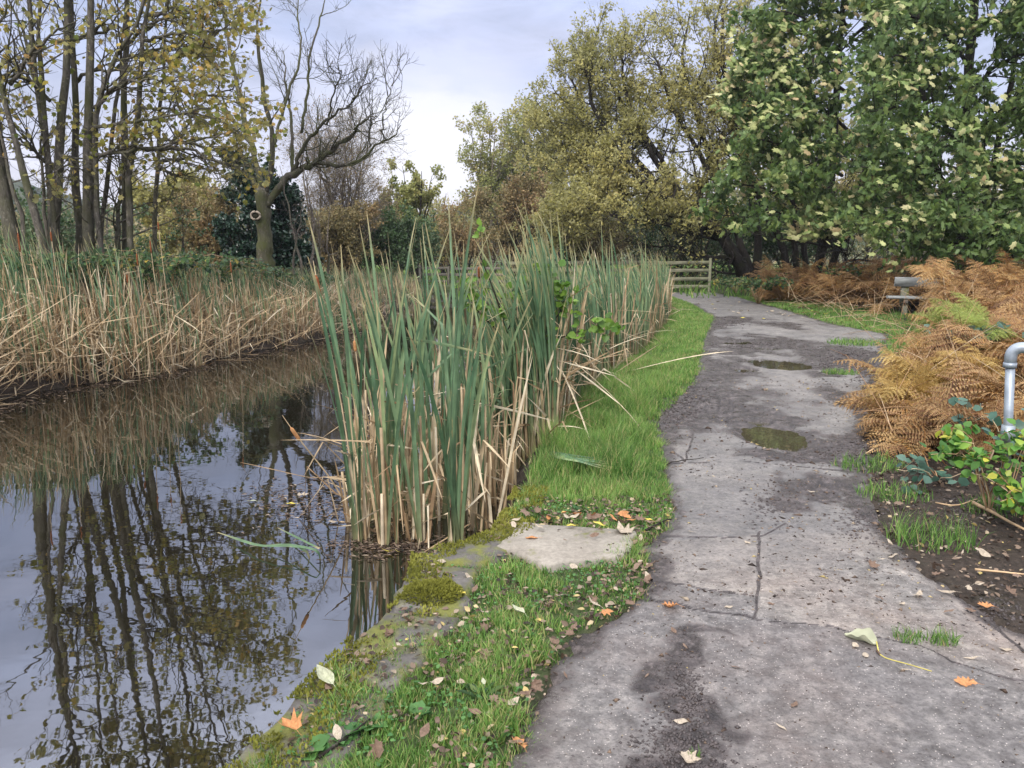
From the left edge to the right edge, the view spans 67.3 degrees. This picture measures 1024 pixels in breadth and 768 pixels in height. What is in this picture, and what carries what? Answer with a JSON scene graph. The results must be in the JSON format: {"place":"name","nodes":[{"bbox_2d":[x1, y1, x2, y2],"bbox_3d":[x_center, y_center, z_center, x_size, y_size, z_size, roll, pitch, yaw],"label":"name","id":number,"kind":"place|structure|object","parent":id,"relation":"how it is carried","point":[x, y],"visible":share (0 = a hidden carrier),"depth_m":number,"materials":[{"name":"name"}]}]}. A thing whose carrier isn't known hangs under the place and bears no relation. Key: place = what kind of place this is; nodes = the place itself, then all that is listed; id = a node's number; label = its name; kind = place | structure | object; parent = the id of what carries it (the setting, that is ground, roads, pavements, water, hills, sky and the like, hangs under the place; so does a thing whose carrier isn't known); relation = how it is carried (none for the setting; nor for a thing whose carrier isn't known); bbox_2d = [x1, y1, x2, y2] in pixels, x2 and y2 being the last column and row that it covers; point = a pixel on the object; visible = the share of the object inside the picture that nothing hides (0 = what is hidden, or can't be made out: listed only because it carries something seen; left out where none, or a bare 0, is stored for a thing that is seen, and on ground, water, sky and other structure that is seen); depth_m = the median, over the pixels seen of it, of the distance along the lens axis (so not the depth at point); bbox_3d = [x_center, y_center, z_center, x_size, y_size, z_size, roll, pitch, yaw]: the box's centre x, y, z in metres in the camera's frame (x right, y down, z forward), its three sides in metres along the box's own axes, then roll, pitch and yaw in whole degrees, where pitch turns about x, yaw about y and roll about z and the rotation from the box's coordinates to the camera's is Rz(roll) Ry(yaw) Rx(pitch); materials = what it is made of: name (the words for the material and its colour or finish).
{"place":"outdoors","nodes":[
{"label":"outdoors","id":0,"kind":"place"},
{"bbox_2d":[0,290,513,767],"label":"canal water","id":1,"kind":"structure","parent":0,"point":[150,617],"depth_m":4.62,"materials":[{"name":"liquid"}]},
{"bbox_2d":[0,218,434,404],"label":"dry reeds","id":2,"kind":"object","parent":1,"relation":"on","point":[92,329],"visible":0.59,"depth_m":11.54,"materials":[{"name":"plant"}]},
{"bbox_2d":[0,329,466,567],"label":"floating debris","id":3,"kind":"object","parent":1,"relation":"on","point":[351,542],"visible":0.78,"depth_m":5.53,"materials":[{"name":"brown plant"}]},
{"bbox_2d":[308,218,401,541],"bbox_3d":[-1.017,0.109,4.789,0.585,2.256,0.640,9,14,42],"label":"bulrush","id":4,"kind":"object","parent":1,"relation":"in","point":[360,529],"visible":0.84,"depth_m":4.83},
{"bbox_2d":[317,216,415,481],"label":"bulrush","id":5,"kind":"object","parent":1,"relation":"in","point":[371,335],"visible":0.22,"depth_m":5.78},
{"bbox_2d":[334,260,425,495],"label":"bulrush","id":6,"kind":"object","parent":1,"relation":"in","point":[373,417],"visible":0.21,"depth_m":5.70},
{"bbox_2d":[332,240,444,519],"bbox_3d":[-0.726,0.070,5.239,0.588,2.175,1.468,0,10,0],"label":"bulrush","id":7,"kind":"object","parent":1,"relation":"in","point":[406,451],"visible":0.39,"depth_m":5.12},
{"bbox_2d":[241,350,540,552],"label":"dry reeds","id":8,"kind":"object","parent":1,"relation":"on","point":[512,475],"visible":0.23,"depth_m":5.41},
{"bbox_2d":[297,226,493,545],"bbox_3d":[-0.729,0.176,4.570,1.003,2.200,0.783,5,11,25],"label":"bulrush","id":9,"kind":"object","parent":1,"relation":"in","point":[383,503],"visible":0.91,"depth_m":4.77,"materials":[{"name":"plant"}]},
{"bbox_2d":[322,277,470,547],"bbox_3d":[-0.758,0.288,4.806,1.025,1.899,0.516,0,10,0],"label":"bulrush","id":10,"kind":"object","parent":1,"relation":"in","point":[416,505],"visible":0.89,"depth_m":4.83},
{"bbox_2d":[334,221,462,521],"bbox_3d":[-0.719,0.044,5.149,0.948,2.258,0.383,0,10,0],"label":"bulrush","id":11,"kind":"object","parent":1,"relation":"in","point":[392,379],"visible":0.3,"depth_m":5.15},
{"bbox_2d":[348,225,494,493],"bbox_3d":[-0.638,-0.055,5.805,1.040,2.225,0.507,0,10,0],"label":"bulrush","id":12,"kind":"object","parent":1,"relation":"in","point":[409,330],"visible":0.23,"depth_m":5.78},
{"bbox_2d":[400,227,447,462],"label":"bulrush","id":13,"kind":"object","parent":1,"relation":"in","point":[433,367],"visible":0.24,"depth_m":6.59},
{"bbox_2d":[377,287,475,520],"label":"bulrush","id":14,"kind":"object","parent":1,"relation":"in","point":[433,450],"visible":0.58,"depth_m":5.22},
{"bbox_2d":[409,241,478,486],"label":"bulrush","id":15,"kind":"object","parent":1,"relation":"in","point":[429,368],"visible":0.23,"depth_m":5.89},
{"bbox_2d":[400,183,499,542],"bbox_3d":[-0.491,0.023,4.715,0.748,2.452,0.553,6,12,31],"label":"bulrush","id":16,"kind":"object","parent":1,"relation":"in","point":[456,527],"visible":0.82,"depth_m":4.76,"materials":[{"name":"plant"}]},
{"bbox_2d":[399,242,512,425],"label":"bulrush","id":17,"kind":"object","parent":1,"relation":"in","point":[462,332],"visible":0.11,"depth_m":6.74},
{"bbox_2d":[413,251,512,506],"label":"bulrush","id":18,"kind":"object","parent":1,"relation":"in","point":[490,440],"visible":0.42,"depth_m":5.53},
{"bbox_2d":[425,223,511,481],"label":"bulrush","id":19,"kind":"object","parent":1,"relation":"in","point":[438,292],"visible":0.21,"depth_m":5.96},
{"bbox_2d":[449,228,531,531],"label":"bulrush","id":20,"kind":"object","parent":1,"relation":"in","point":[481,462],"visible":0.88,"depth_m":5.02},
{"bbox_2d":[466,231,526,476],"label":"bulrush","id":21,"kind":"object","parent":1,"relation":"in","point":[489,373],"visible":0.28,"depth_m":6.07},
{"bbox_2d":[444,200,551,506],"bbox_3d":[-0.128,-0.127,5.516,0.778,2.466,0.444,2,10,11],"label":"bulrush","id":22,"kind":"object","parent":1,"relation":"in","point":[462,392],"visible":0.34,"depth_m":5.47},
{"bbox_2d":[410,196,671,476],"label":"green reeds","id":23,"kind":"object","parent":1,"relation":"on","point":[538,316],"visible":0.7,"depth_m":6.35,"materials":[{"name":"plant"}]},
{"bbox_2d":[430,251,729,469],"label":"dry reeds","id":24,"kind":"object","parent":1,"relation":"on","point":[593,362],"visible":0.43,"depth_m":6.65,"materials":[{"name":"plant"}]},
{"bbox_2d":[32,259,810,297],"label":"rough grass","id":25,"kind":"structure","parent":0,"point":[701,291],"depth_m":32.63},
{"bbox_2d":[0,247,1023,767],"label":"ground","id":26,"kind":"structure","parent":0,"point":[1000,531],"depth_m":4.06,"materials":[{"name":"soil"}]},
{"bbox_2d":[0,0,128,298],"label":"sycamore tree","id":27,"kind":"object","parent":26,"relation":"on","point":[8,195],"visible":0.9,"depth_m":12.01,"materials":[{"name":"yellow plant"}]},
{"bbox_2d":[0,0,131,255],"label":"sycamore tree","id":28,"kind":"object","parent":26,"relation":"on","point":[52,223],"visible":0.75,"depth_m":12.71,"materials":[{"name":"grey plant"}]},
{"bbox_2d":[0,185,143,275],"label":"grey willow bush","id":29,"kind":"object","parent":26,"relation":"on","point":[65,238],"visible":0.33,"depth_m":18.44,"materials":[{"name":"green plant"}]},
{"bbox_2d":[0,247,152,311],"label":"bramble","id":30,"kind":"object","parent":26,"relation":"on","point":[127,255],"visible":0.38,"depth_m":11.65,"materials":[{"name":"plant"}]},
{"bbox_2d":[44,247,197,294],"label":"bramble","id":31,"kind":"object","parent":26,"relation":"on","point":[145,270],"visible":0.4,"depth_m":12.14,"materials":[{"name":"plant"}]},
{"bbox_2d":[36,0,230,280],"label":"sycamore tree","id":32,"kind":"object","parent":26,"relation":"on","point":[76,79],"visible":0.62,"depth_m":12.98,"materials":[{"name":"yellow plant"}]},
{"bbox_2d":[19,0,278,275],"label":"sycamore tree","id":33,"kind":"object","parent":26,"relation":"on","point":[125,189],"visible":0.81,"depth_m":12.65,"materials":[{"name":"brown plant"}]},
{"bbox_2d":[22,0,297,294],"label":"sycamore tree","id":34,"kind":"object","parent":26,"relation":"on","point":[92,219],"visible":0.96,"depth_m":12.31,"materials":[{"name":"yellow plant"}]},
{"bbox_2d":[81,247,240,304],"bbox_3d":[-6.012,-1.582,13.311,2.602,1.565,2.517,0,10,0],"label":"bramble","id":35,"kind":"object","parent":26,"relation":"on","point":[196,261],"visible":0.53,"depth_m":13.01,"materials":[{"name":"plant"}]},
{"bbox_2d":[103,197,222,292],"bbox_3d":[-7.449,-2.789,16.795,2.544,2.525,1.602,0,10,0],"label":"hawthorn bush","id":36,"kind":"object","parent":26,"relation":"on","point":[165,240],"visible":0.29,"depth_m":16.59,"materials":[{"name":"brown plant"}]},
{"bbox_2d":[83,0,243,266],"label":"sycamore tree","id":37,"kind":"object","parent":26,"relation":"on","point":[228,34],"visible":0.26,"depth_m":13.37,"materials":[{"name":"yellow plant"}]},
{"bbox_2d":[132,166,224,262],"bbox_3d":[-12.572,-5.986,29.218,4.090,4.498,3.510,0,10,0],"label":"willow bush","id":38,"kind":"object","parent":26,"relation":"on","point":[138,198],"visible":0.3,"depth_m":28.36,"materials":[{"name":"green plant"}]},
{"bbox_2d":[129,255,274,296],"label":"bramble","id":39,"kind":"object","parent":26,"relation":"on","point":[247,264],"visible":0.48,"depth_m":14.75,"materials":[{"name":"plant"}]},
{"bbox_2d":[158,181,248,282],"bbox_3d":[-9.093,-4.532,23.891,2.583,3.472,2.831,8,13,38],"label":"hawthorn bush","id":40,"kind":"object","parent":26,"relation":"on","point":[207,236],"visible":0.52,"depth_m":23.24,"materials":[{"name":"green plant"}]},
{"bbox_2d":[133,0,276,282],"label":"sycamore tree","id":41,"kind":"object","parent":26,"relation":"on","point":[198,167],"visible":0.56,"depth_m":13.94,"materials":[{"name":"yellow plant"}]},
{"bbox_2d":[208,209,256,284],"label":"holly bush","id":42,"kind":"object","parent":26,"relation":"on","point":[223,223],"visible":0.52,"depth_m":20.84,"materials":[{"name":"green plant"}]},
{"bbox_2d":[215,148,318,273],"bbox_3d":[-7.099,-4.607,22.080,2.475,4.298,2.640,-9,13,-41],"label":"holly bush","id":43,"kind":"object","parent":26,"relation":"on","point":[283,241],"visible":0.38,"depth_m":21.81,"materials":[{"name":"green plant"}]},
{"bbox_2d":[271,186,326,277],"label":"holly bush","id":44,"kind":"object","parent":26,"relation":"on","point":[307,235],"visible":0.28,"depth_m":22.16,"materials":[{"name":"green plant"}]},
{"bbox_2d":[275,167,322,280],"bbox_3d":[-5.111,-3.492,18.692,1.130,3.518,0.810,-4,11,-19],"label":"thorn tree","id":45,"kind":"object","parent":26,"relation":"on","point":[296,239],"visible":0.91,"depth_m":18.62,"materials":[{"name":"brown plant"}]},
{"bbox_2d":[194,0,420,271],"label":"bare tree","id":46,"kind":"object","parent":26,"relation":"on","point":[264,199],"visible":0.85,"depth_m":19.19,"materials":[{"name":"brown plant"}]},
{"bbox_2d":[233,687,392,767],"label":"coping stone","id":47,"kind":"object","parent":26,"relation":"on","point":[287,733],"visible":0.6,"depth_m":2.44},
{"bbox_2d":[303,187,339,276],"bbox_3d":[-5.657,-4.150,22.669,1.263,3.346,1.072,7,12,33],"label":"twiggy tree","id":48,"kind":"object","parent":26,"relation":"on","point":[318,232],"visible":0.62,"depth_m":22.58,"materials":[{"name":"brown plant"}]},
{"bbox_2d":[273,94,408,276],"bbox_3d":[-6.677,-7.258,29.089,5.473,7.227,5.238,0,10,0],"label":"twiggy tree","id":49,"kind":"object","parent":26,"relation":"on","point":[344,172],"visible":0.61,"depth_m":28.73,"materials":[{"name":"brown plant"}]},
{"bbox_2d":[300,198,385,275],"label":"sallow bush","id":50,"kind":"object","parent":26,"relation":"on","point":[343,238],"visible":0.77,"depth_m":26.23,"materials":[{"name":"brown plant"}]},
{"bbox_2d":[219,484,548,767],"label":"moss","id":51,"kind":"object","parent":26,"relation":"on","point":[503,515],"visible":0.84,"depth_m":2.97,"materials":[{"name":"plant"}]},
{"bbox_2d":[308,613,460,693],"bbox_3d":[-0.466,1.273,3.018,0.342,0.540,0.630,4,11,20],"label":"coping stone","id":52,"kind":"object","parent":26,"relation":"on","point":[407,656],"visible":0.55,"depth_m":2.97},
{"bbox_2d":[353,199,436,276],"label":"sallow bush","id":53,"kind":"object","parent":26,"relation":"on","point":[397,236],"visible":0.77,"depth_m":30.09,"materials":[{"name":"green plant"}]},
{"bbox_2d":[379,157,446,276],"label":"ash tree","id":54,"kind":"object","parent":26,"relation":"on","point":[413,193],"visible":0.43,"depth_m":40.46,"materials":[{"name":"green plant"}]},
{"bbox_2d":[404,209,444,278],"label":"alder bush","id":55,"kind":"object","parent":26,"relation":"on","point":[434,242],"visible":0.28,"depth_m":37.31,"materials":[{"name":"green plant"}]},
{"bbox_2d":[390,565,477,618],"bbox_3d":[-0.345,1.182,3.535,0.375,0.538,0.528,0,10,0],"label":"coping stone","id":56,"kind":"object","parent":26,"relation":"on","point":[463,580],"visible":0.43,"depth_m":3.37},
{"bbox_2d":[401,577,464,605],"bbox_3d":[-0.350,0.907,3.396,0.291,0.098,0.235,0,10,0],"label":"moss cushion","id":57,"kind":"object","parent":56,"relation":"on","point":[440,586],"visible":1,"depth_m":3.35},
{"bbox_2d":[416,196,476,277],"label":"alder bush","id":58,"kind":"object","parent":26,"relation":"on","point":[436,222],"visible":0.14,"depth_m":43.16,"materials":[{"name":"green plant"}]},
{"bbox_2d":[418,195,491,277],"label":"alder bush","id":59,"kind":"object","parent":26,"relation":"on","point":[459,233],"visible":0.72,"depth_m":38.92,"materials":[{"name":"green plant"}]},
{"bbox_2d":[416,531,509,572],"bbox_3d":[-0.133,1.099,4.000,0.296,0.540,0.770,10,14,43],"label":"coping stone","id":60,"kind":"object","parent":26,"relation":"on","point":[487,549],"visible":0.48,"depth_m":3.84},
{"bbox_2d":[280,494,666,767],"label":"clover","id":61,"kind":"object","parent":26,"relation":"on","point":[429,703],"visible":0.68,"depth_m":2.69,"materials":[{"name":"green plant"}]},
{"bbox_2d":[233,296,715,767],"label":"grass","id":62,"kind":"structure","parent":26,"relation":"on","point":[616,433],"depth_m":3.75,"materials":[{"name":"plant"}]},
{"bbox_2d":[452,102,536,272],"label":"birch tree","id":63,"kind":"object","parent":26,"relation":"on","point":[487,178],"visible":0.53,"depth_m":47.89,"materials":[{"name":"green plant"}]},
{"bbox_2d":[458,158,561,274],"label":"oak tree","id":64,"kind":"object","parent":26,"relation":"on","point":[512,198],"visible":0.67,"depth_m":40.32,"materials":[{"name":"green plant"}]},
{"bbox_2d":[0,155,1023,266],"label":"wood","id":65,"kind":"object","parent":26,"relation":"on","point":[108,222],"visible":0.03,"depth_m":61.74,"materials":[{"name":"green plant"}]},
{"bbox_2d":[472,97,565,267],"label":"birch tree","id":66,"kind":"object","parent":26,"relation":"on","point":[489,146],"visible":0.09,"depth_m":49.58,"materials":[{"name":"green plant"}]},
{"bbox_2d":[455,218,625,457],"bbox_3d":[0.210,-0.223,6.294,1.383,2.225,0.596,0,10,0],"label":"alder sapling","id":67,"kind":"object","parent":26,"relation":"on","point":[607,323],"visible":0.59,"depth_m":6.18,"materials":[{"name":"green plant"}]},
{"bbox_2d":[529,175,600,274],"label":"willow bush","id":68,"kind":"object","parent":26,"relation":"on","point":[575,242],"visible":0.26,"depth_m":34.83,"materials":[{"name":"green plant"}]},
{"bbox_2d":[497,522,636,572],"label":"stone slab","id":69,"kind":"structure","parent":26,"relation":"on","point":[552,549],"depth_m":3.95,"materials":[{"name":"stone"}]},
{"bbox_2d":[567,216,639,275],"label":"brown bush","id":70,"kind":"object","parent":26,"relation":"on","point":[598,248],"visible":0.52,"depth_m":34.88,"materials":[{"name":"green plant"}]},
{"bbox_2d":[504,258,711,291],"bbox_3d":[3.392,-3.917,28.726,7.883,1.588,0.141,4,11,20],"label":"post and rail fence","id":71,"kind":"object","parent":26,"relation":"on","point":[709,270],"visible":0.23,"depth_m":27.76,"materials":[{"name":"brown wood"}]},
{"bbox_2d":[286,298,1023,767],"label":"leaf litter","id":72,"kind":"object","parent":26,"relation":"on","point":[548,628],"visible":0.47,"depth_m":3.38,"materials":[{"name":"plant"}]},
{"bbox_2d":[624,196,745,282],"bbox_3d":[7.642,-6.454,34.389,5.626,4.033,4.989,0,10,0],"label":"brown bush","id":73,"kind":"object","parent":26,"relation":"on","point":[710,246],"visible":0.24,"depth_m":33.66,"materials":[{"name":"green plant"}]},
{"bbox_2d":[506,0,955,290],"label":"willow tree","id":74,"kind":"object","parent":26,"relation":"on","point":[606,158],"visible":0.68,"depth_m":27.79,"materials":[{"name":"green plant"}]},
{"bbox_2d":[725,274,794,303],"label":"bramble","id":75,"kind":"object","parent":26,"relation":"on","point":[749,284],"visible":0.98,"depth_m":21.13,"materials":[{"name":"plant"}]},
{"bbox_2d":[506,292,1023,767],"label":"footpath","id":76,"kind":"structure","parent":26,"relation":"on","point":[927,714],"depth_m":3.17,"materials":[{"name":"concrete"}]},
{"bbox_2d":[733,359,811,372],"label":"puddle","id":77,"kind":"object","parent":76,"relation":"on","point":[780,365],"visible":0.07,"depth_m":10.37,"materials":[{"name":"liquid"}]},
{"bbox_2d":[540,378,1023,767],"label":"grit","id":78,"kind":"object","parent":76,"relation":"on","point":[774,596],"visible":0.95,"depth_m":3.74,"materials":[{"name":"gravel"}]},
{"bbox_2d":[741,422,866,451],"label":"puddle","id":79,"kind":"object","parent":76,"relation":"on","point":[779,439],"visible":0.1,"depth_m":6.41,"materials":[{"name":"liquid"}]},
{"bbox_2d":[598,320,1023,767],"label":"mud crumbs","id":80,"kind":"object","parent":76,"relation":"on","point":[681,692],"visible":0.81,"depth_m":3.31,"materials":[{"name":"soil"}]},
{"bbox_2d":[714,178,862,268],"bbox_3d":[11.834,-6.586,33.468,6.698,5.064,6.631,0,10,0],"label":"brown bush","id":81,"kind":"object","parent":26,"relation":"on","point":[768,243],"visible":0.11,"depth_m":32.56,"materials":[{"name":"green plant"}]},
{"bbox_2d":[688,0,959,296],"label":"sycamore tree","id":82,"kind":"object","parent":26,"relation":"on","point":[762,53],"visible":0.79,"depth_m":20.81,"materials":[{"name":"green plant"}]},
{"bbox_2d":[831,450,904,473],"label":"grass tuft","id":83,"kind":"object","parent":26,"relation":"on","point":[872,460],"visible":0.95,"depth_m":5.48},
{"bbox_2d":[740,249,1023,465],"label":"bracken","id":84,"kind":"object","parent":26,"relation":"on","point":[989,382],"visible":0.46,"depth_m":8.49,"materials":[{"name":"plant"}]},
{"bbox_2d":[853,396,921,439],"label":"bracken plant","id":85,"kind":"object","parent":26,"relation":"on","point":[876,424],"visible":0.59,"depth_m":6.35,"materials":[{"name":"plant"}]},
{"bbox_2d":[854,478,932,503],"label":"grass tuft","id":86,"kind":"object","parent":26,"relation":"on","point":[890,491],"visible":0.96,"depth_m":4.83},
{"bbox_2d":[770,259,1023,437],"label":"dead stalks","id":87,"kind":"object","parent":26,"relation":"on","point":[848,315],"visible":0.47,"depth_m":11.66,"materials":[{"name":"plant"}]},
{"bbox_2d":[855,365,946,408],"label":"bracken plant","id":88,"kind":"object","parent":26,"relation":"on","point":[900,394],"visible":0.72,"depth_m":6.61,"materials":[{"name":"plant"}]},
{"bbox_2d":[886,277,938,315],"bbox_3d":[8.556,-1.838,16.443,1.000,0.872,0.515,4,11,22],"label":"bench","id":89,"kind":"object","parent":26,"relation":"on","point":[905,283],"visible":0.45,"depth_m":16.53,"materials":[{"name":"grey wood"}]},
{"bbox_2d":[867,349,972,403],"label":"bracken plant","id":90,"kind":"object","parent":26,"relation":"on","point":[900,361],"visible":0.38,"depth_m":7.03,"materials":[{"name":"plant"}]},
{"bbox_2d":[824,0,1023,279],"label":"sycamore tree","id":91,"kind":"object","parent":26,"relation":"on","point":[979,232],"visible":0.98,"depth_m":16.56,"materials":[{"name":"green plant"}]},
{"bbox_2d":[878,386,985,452],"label":"bracken plant","id":92,"kind":"object","parent":26,"relation":"on","point":[912,422],"visible":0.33,"depth_m":5.81,"materials":[{"name":"plant"}]},
{"bbox_2d":[879,504,992,554],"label":"grass tuft","id":93,"kind":"object","parent":26,"relation":"on","point":[901,529],"visible":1,"depth_m":4.06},
{"bbox_2d":[896,453,980,494],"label":"bramble","id":94,"kind":"object","parent":26,"relation":"on","point":[925,468],"visible":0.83,"depth_m":5.08,"materials":[{"name":"plant"}]},
{"bbox_2d":[907,297,972,333],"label":"bracken plant","id":95,"kind":"object","parent":26,"relation":"on","point":[938,317],"visible":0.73,"depth_m":9.64,"materials":[{"name":"plant"}]},
{"bbox_2d":[903,255,994,304],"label":"bracken plant","id":96,"kind":"object","parent":26,"relation":"on","point":[932,274],"visible":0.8,"depth_m":13.97,"materials":[{"name":"plant"}]},
{"bbox_2d":[915,335,1021,406],"bbox_3d":[3.994,-0.036,6.841,0.729,0.761,0.989,0,10,0],"label":"bracken plant","id":97,"kind":"object","parent":26,"relation":"on","point":[980,358],"visible":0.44,"depth_m":6.86,"materials":[{"name":"plant"}]},
{"bbox_2d":[914,393,1023,468],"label":"bracken plant","id":98,"kind":"object","parent":26,"relation":"on","point":[976,438],"visible":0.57,"depth_m":5.32,"materials":[{"name":"plant"}]},
{"bbox_2d":[919,418,1023,515],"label":"briar","id":99,"kind":"object","parent":26,"relation":"on","point":[959,440],"visible":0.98,"depth_m":4.36,"materials":[{"name":"plant"}]},
{"bbox_2d":[948,307,1023,377],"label":"bracken plant","id":100,"kind":"object","parent":26,"relation":"on","point":[980,321],"visible":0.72,"depth_m":8.21,"materials":[{"name":"plant"}]},
{"bbox_2d":[960,458,1023,521],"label":"briar","id":101,"kind":"object","parent":26,"relation":"on","point":[1014,495],"visible":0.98,"depth_m":4.20,"materials":[{"name":"plant"}]},
{"bbox_2d":[964,248,1023,303],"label":"bracken plant","id":102,"kind":"object","parent":26,"relation":"on","point":[1008,270],"visible":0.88,"depth_m":11.98,"materials":[{"name":"plant"}]},
{"bbox_2d":[996,342,1023,512],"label":"handrail","id":103,"kind":"object","parent":26,"relation":"on","point":[1013,351],"visible":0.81,"depth_m":4.39,"materials":[{"name":"metal"}]},
{"bbox_2d":[0,0,1023,218],"label":"sky","id":104,"kind":"structure","parent":0,"point":[468,52],"materials":[{"name":"white"}]},
{"bbox_2d":[739,295,942,354],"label":"grass","id":105,"kind":"structure","parent":0,"point":[795,309],"depth_m":16.71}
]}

